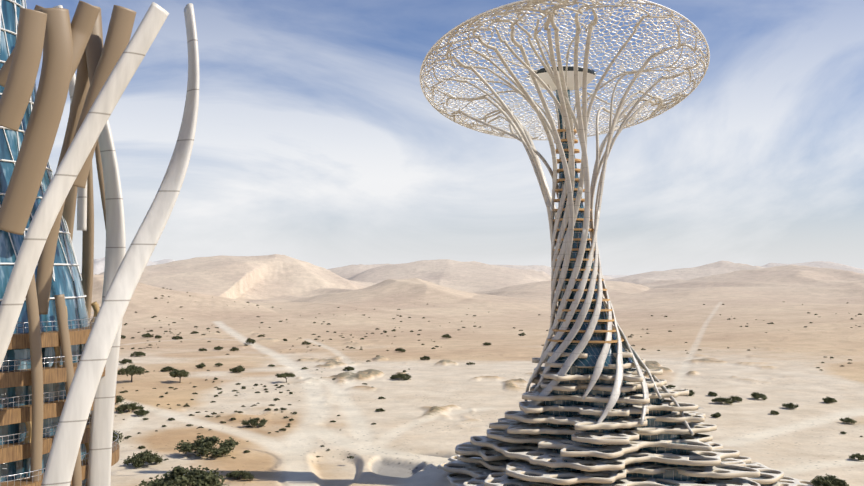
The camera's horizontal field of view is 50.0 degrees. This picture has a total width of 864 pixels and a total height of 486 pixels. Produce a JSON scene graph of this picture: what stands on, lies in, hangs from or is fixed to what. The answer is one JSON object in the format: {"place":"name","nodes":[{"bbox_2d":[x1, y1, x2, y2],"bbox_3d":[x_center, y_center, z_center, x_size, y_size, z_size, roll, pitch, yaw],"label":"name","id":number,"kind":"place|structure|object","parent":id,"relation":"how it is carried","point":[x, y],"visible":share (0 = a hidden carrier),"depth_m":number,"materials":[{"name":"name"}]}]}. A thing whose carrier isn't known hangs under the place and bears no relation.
{"place":"outdoors","nodes":[
{"label":"outdoors","id":0,"kind":"place"},
{"bbox_2d":[0,0,135,485],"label":"tower","id":1,"kind":"structure","parent":0,"point":[61,42],"depth_m":102.56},
{"bbox_2d":[0,0,85,300],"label":"tower frames","id":2,"kind":"structure","parent":1,"relation":"attached to","point":[47,168],"depth_m":112.57,"materials":[{"name":"white"}]},
{"bbox_2d":[25,0,863,274],"label":"sky","id":3,"kind":"structure","parent":0,"point":[318,140],"materials":[{"name":"blue"}]},
{"bbox_2d":[81,254,863,485],"bbox_3d":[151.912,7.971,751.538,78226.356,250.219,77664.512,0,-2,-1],"label":"ground","id":4,"kind":"structure","parent":0,"point":[442,403],"depth_m":1130.16,"materials":[{"name":"beige sand"}]},
{"bbox_2d":[0,323,119,485],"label":"wall panels","id":5,"kind":"object","parent":4,"relation":"on","point":[17,451],"visible":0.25,"depth_m":102.20,"materials":[{"name":"brown wood"}]},
{"bbox_2d":[0,312,118,485],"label":"balcony railings","id":6,"kind":"object","parent":5,"relation":"on","point":[26,364],"visible":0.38,"depth_m":102.45,"materials":[{"name":"grey metal"}]},
{"bbox_2d":[23,301,99,462],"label":"tower columns","id":7,"kind":"structure","parent":5,"relation":"on","point":[96,309],"depth_m":105.69,"materials":[{"name":"brown"}]},
{"bbox_2d":[0,2,199,485],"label":"curved columns","id":8,"kind":"structure","parent":4,"relation":"on","point":[123,270],"depth_m":96.02,"materials":[{"name":"beige concrete"}]},
{"bbox_2d":[112,430,123,442],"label":"desert bush","id":9,"kind":"object","parent":4,"relation":"on","point":[115,436],"visible":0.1,"depth_m":571.17,"materials":[{"name":"green plant"}]},
{"bbox_2d":[116,395,124,403],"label":"desert bush","id":10,"kind":"object","parent":4,"relation":"on","point":[119,399],"visible":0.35,"depth_m":738.74,"materials":[{"name":"green plant"}]},
{"bbox_2d":[119,358,132,363],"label":"desert bush","id":11,"kind":"object","parent":4,"relation":"on","point":[124,361],"visible":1,"depth_m":1067.18,"materials":[{"name":"green plant"}]},
{"bbox_2d":[115,402,143,411],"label":"desert bush","id":12,"kind":"object","parent":4,"relation":"on","point":[128,406],"visible":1,"depth_m":695.66,"materials":[{"name":"green plant"}]},
{"bbox_2d":[117,364,144,381],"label":"acacia tree","id":13,"kind":"object","parent":4,"relation":"on","point":[131,370],"visible":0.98,"depth_m":875.94,"materials":[{"name":"green plant"}]},
{"bbox_2d":[130,351,145,356],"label":"desert bush","id":14,"kind":"object","parent":4,"relation":"on","point":[137,353],"visible":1,"depth_m":1155.39,"materials":[{"name":"green plant"}]},
{"bbox_2d":[133,409,148,415],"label":"desert bush","id":15,"kind":"object","parent":4,"relation":"on","point":[141,412],"visible":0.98,"depth_m":678.71,"materials":[{"name":"green plant"}]},
{"bbox_2d":[123,450,162,467],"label":"desert bush","id":16,"kind":"object","parent":4,"relation":"on","point":[138,460],"visible":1,"depth_m":499.13,"materials":[{"name":"green plant"}]},
{"bbox_2d":[141,333,153,337],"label":"desert bush","id":17,"kind":"object","parent":4,"relation":"on","point":[147,335],"visible":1,"depth_m":1489.33,"materials":[{"name":"green plant"}]},
{"bbox_2d":[161,366,177,371],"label":"desert bush","id":18,"kind":"object","parent":4,"relation":"on","point":[166,368],"visible":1,"depth_m":987.67,"materials":[{"name":"green plant"}]},
{"bbox_2d":[169,370,189,382],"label":"acacia tree","id":19,"kind":"object","parent":4,"relation":"on","point":[178,373],"visible":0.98,"depth_m":875.18,"materials":[{"name":"green plant"}]},
{"bbox_2d":[135,464,228,485],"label":"desert bush","id":20,"kind":"object","parent":4,"relation":"on","point":[191,477],"visible":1,"depth_m":433.39,"materials":[{"name":"green plant"}]},
{"bbox_2d":[195,363,205,367],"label":"desert bush","id":21,"kind":"object","parent":4,"relation":"on","point":[201,365],"visible":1,"depth_m":1021.30,"materials":[{"name":"green plant"}]},
{"bbox_2d":[174,435,239,456],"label":"desert bush","id":22,"kind":"object","parent":4,"relation":"on","point":[203,446],"visible":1,"depth_m":525.59,"materials":[{"name":"green plant"}]},
{"bbox_2d":[229,347,239,350],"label":"desert bush","id":23,"kind":"object","parent":4,"relation":"on","point":[234,349],"visible":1,"depth_m":1246.52,"materials":[{"name":"green plant"}]},
{"bbox_2d":[229,365,244,371],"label":"desert bush","id":24,"kind":"object","parent":4,"relation":"on","point":[239,368],"visible":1,"depth_m":972.10,"materials":[{"name":"green plant"}]},
{"bbox_2d":[225,470,254,480],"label":"desert bush","id":25,"kind":"object","parent":4,"relation":"on","point":[247,475],"visible":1,"depth_m":466.45,"materials":[{"name":"green plant"}]},
{"bbox_2d":[245,338,255,343],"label":"desert bush","id":26,"kind":"object","parent":4,"relation":"on","point":[249,340],"visible":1,"depth_m":1369.35,"materials":[{"name":"green plant"}]},
{"bbox_2d":[241,417,267,426],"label":"desert bush","id":27,"kind":"object","parent":4,"relation":"on","point":[254,422],"visible":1,"depth_m":626.73,"materials":[{"name":"green plant"}]},
{"bbox_2d":[275,372,295,381],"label":"acacia tree","id":28,"kind":"object","parent":4,"relation":"on","point":[285,375],"visible":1,"depth_m":878.18,"materials":[{"name":"green plant"}]},
{"bbox_2d":[343,366,353,370],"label":"desert bush","id":29,"kind":"object","parent":4,"relation":"on","point":[348,368],"visible":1,"depth_m":990.55,"materials":[{"name":"green plant"}]},
{"bbox_2d":[395,348,405,351],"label":"desert bush","id":30,"kind":"object","parent":4,"relation":"on","point":[401,349],"visible":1,"depth_m":1210.45,"materials":[{"name":"green plant"}]},
{"bbox_2d":[390,373,411,379],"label":"desert bush","id":31,"kind":"object","parent":4,"relation":"on","point":[402,376],"visible":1,"depth_m":901.23,"materials":[{"name":"green plant"}]},
{"bbox_2d":[420,355,429,359],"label":"desert bush","id":32,"kind":"object","parent":4,"relation":"on","point":[425,357],"visible":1,"depth_m":1111.12,"materials":[{"name":"green plant"}]},
{"bbox_2d":[438,349,812,485],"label":"tower base slabs","id":33,"kind":"structure","parent":4,"relation":"on","point":[506,430],"depth_m":435.85,"materials":[{"name":"beige concrete"}]},
{"bbox_2d":[529,65,595,91],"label":"tower pod shell","id":34,"kind":"object","parent":33,"relation":"on","point":[545,77],"visible":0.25,"depth_m":460.70},
{"bbox_2d":[527,66,596,77],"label":"tower pod windows","id":35,"kind":"structure","parent":34,"relation":"in","point":[570,68],"depth_m":455.56,"materials":[{"name":"black glass"}]},
{"bbox_2d":[421,0,707,139],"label":"lattice canopy","id":36,"kind":"object","parent":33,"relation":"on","point":[601,117],"visible":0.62,"depth_m":454.23,"materials":[{"name":"white metal"}]},
{"bbox_2d":[420,0,709,139],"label":"canopy rim","id":37,"kind":"object","parent":33,"relation":"on","point":[662,6],"visible":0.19,"depth_m":434.31,"materials":[{"name":"white metal"}]},
{"bbox_2d":[547,129,623,342],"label":"tower floors","id":38,"kind":"structure","parent":33,"relation":"on","point":[580,229],"depth_m":458.32,"materials":[{"name":"brown wood"}]},
{"bbox_2d":[546,89,632,366],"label":"tower glass","id":39,"kind":"object","parent":33,"relation":"on","point":[593,350],"visible":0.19,"depth_m":457.90,"materials":[{"name":"blue glass"}]},
{"bbox_2d":[513,155,693,435],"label":"twisted columns","id":40,"kind":"structure","parent":33,"relation":"on","point":[565,250],"depth_m":455.16,"materials":[{"name":"beige concrete"}]},
{"bbox_2d":[506,344,723,485],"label":"tower base glass","id":41,"kind":"object","parent":33,"relation":"in","point":[672,474],"visible":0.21,"depth_m":441.31,"materials":[{"name":"blue glass"}]},
{"bbox_2d":[707,391,717,396],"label":"desert bush","id":42,"kind":"object","parent":4,"relation":"on","point":[712,393],"visible":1,"depth_m":781.33,"materials":[{"name":"green plant"}]},
{"bbox_2d":[710,412,720,417],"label":"desert bush","id":43,"kind":"object","parent":4,"relation":"on","point":[717,414],"visible":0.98,"depth_m":672.75,"materials":[{"name":"green plant"}]},
{"bbox_2d":[711,397,733,404],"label":"desert bush","id":44,"kind":"object","parent":4,"relation":"on","point":[724,400],"visible":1,"depth_m":736.65,"materials":[{"name":"green plant"}]},
{"bbox_2d":[728,396,741,401],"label":"desert bush","id":45,"kind":"object","parent":4,"relation":"on","point":[735,398],"visible":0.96,"depth_m":746.68,"materials":[{"name":"green plant"}]},
{"bbox_2d":[751,392,766,399],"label":"desert bush","id":46,"kind":"object","parent":4,"relation":"on","point":[755,395],"visible":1,"depth_m":758.06,"materials":[{"name":"green plant"}]},
{"bbox_2d":[770,410,778,414],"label":"desert bush","id":47,"kind":"object","parent":4,"relation":"on","point":[774,412],"visible":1,"depth_m":684.52,"materials":[{"name":"green plant"}]},
{"bbox_2d":[783,403,797,408],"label":"desert bush","id":48,"kind":"object","parent":4,"relation":"on","point":[790,405],"visible":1,"depth_m":710.67,"materials":[{"name":"green plant"}]},
{"bbox_2d":[810,474,848,485],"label":"desert bush","id":49,"kind":"object","parent":4,"relation":"on","point":[829,480],"visible":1,"depth_m":447.56,"materials":[{"name":"green plant"}]},
{"bbox_2d":[822,397,836,402],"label":"desert bush","id":50,"kind":"object","parent":4,"relation":"on","point":[828,399],"visible":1,"depth_m":737.10,"materials":[{"name":"green plant"}]},
{"bbox_2d":[840,417,856,423],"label":"desert bush","id":51,"kind":"object","parent":4,"relation":"on","point":[847,420],"visible":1,"depth_m":641.09,"materials":[{"name":"green plant"}]},
{"bbox_2d":[849,453,863,459],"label":"desert bush","id":52,"kind":"object","parent":4,"relation":"on","point":[858,456],"visible":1,"depth_m":519.07,"materials":[{"name":"green plant"}]},
{"bbox_2d":[421,0,707,238],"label":"tower canopy veins","id":53,"kind":"object","parent":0,"point":[570,119],"visible":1,"depth_m":451.80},
{"bbox_2d":[448,385,777,485],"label":"tower base skylights","id":54,"kind":"object","parent":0,"point":[528,450],"depth_m":438.74,"materials":[{"name":"glass"}]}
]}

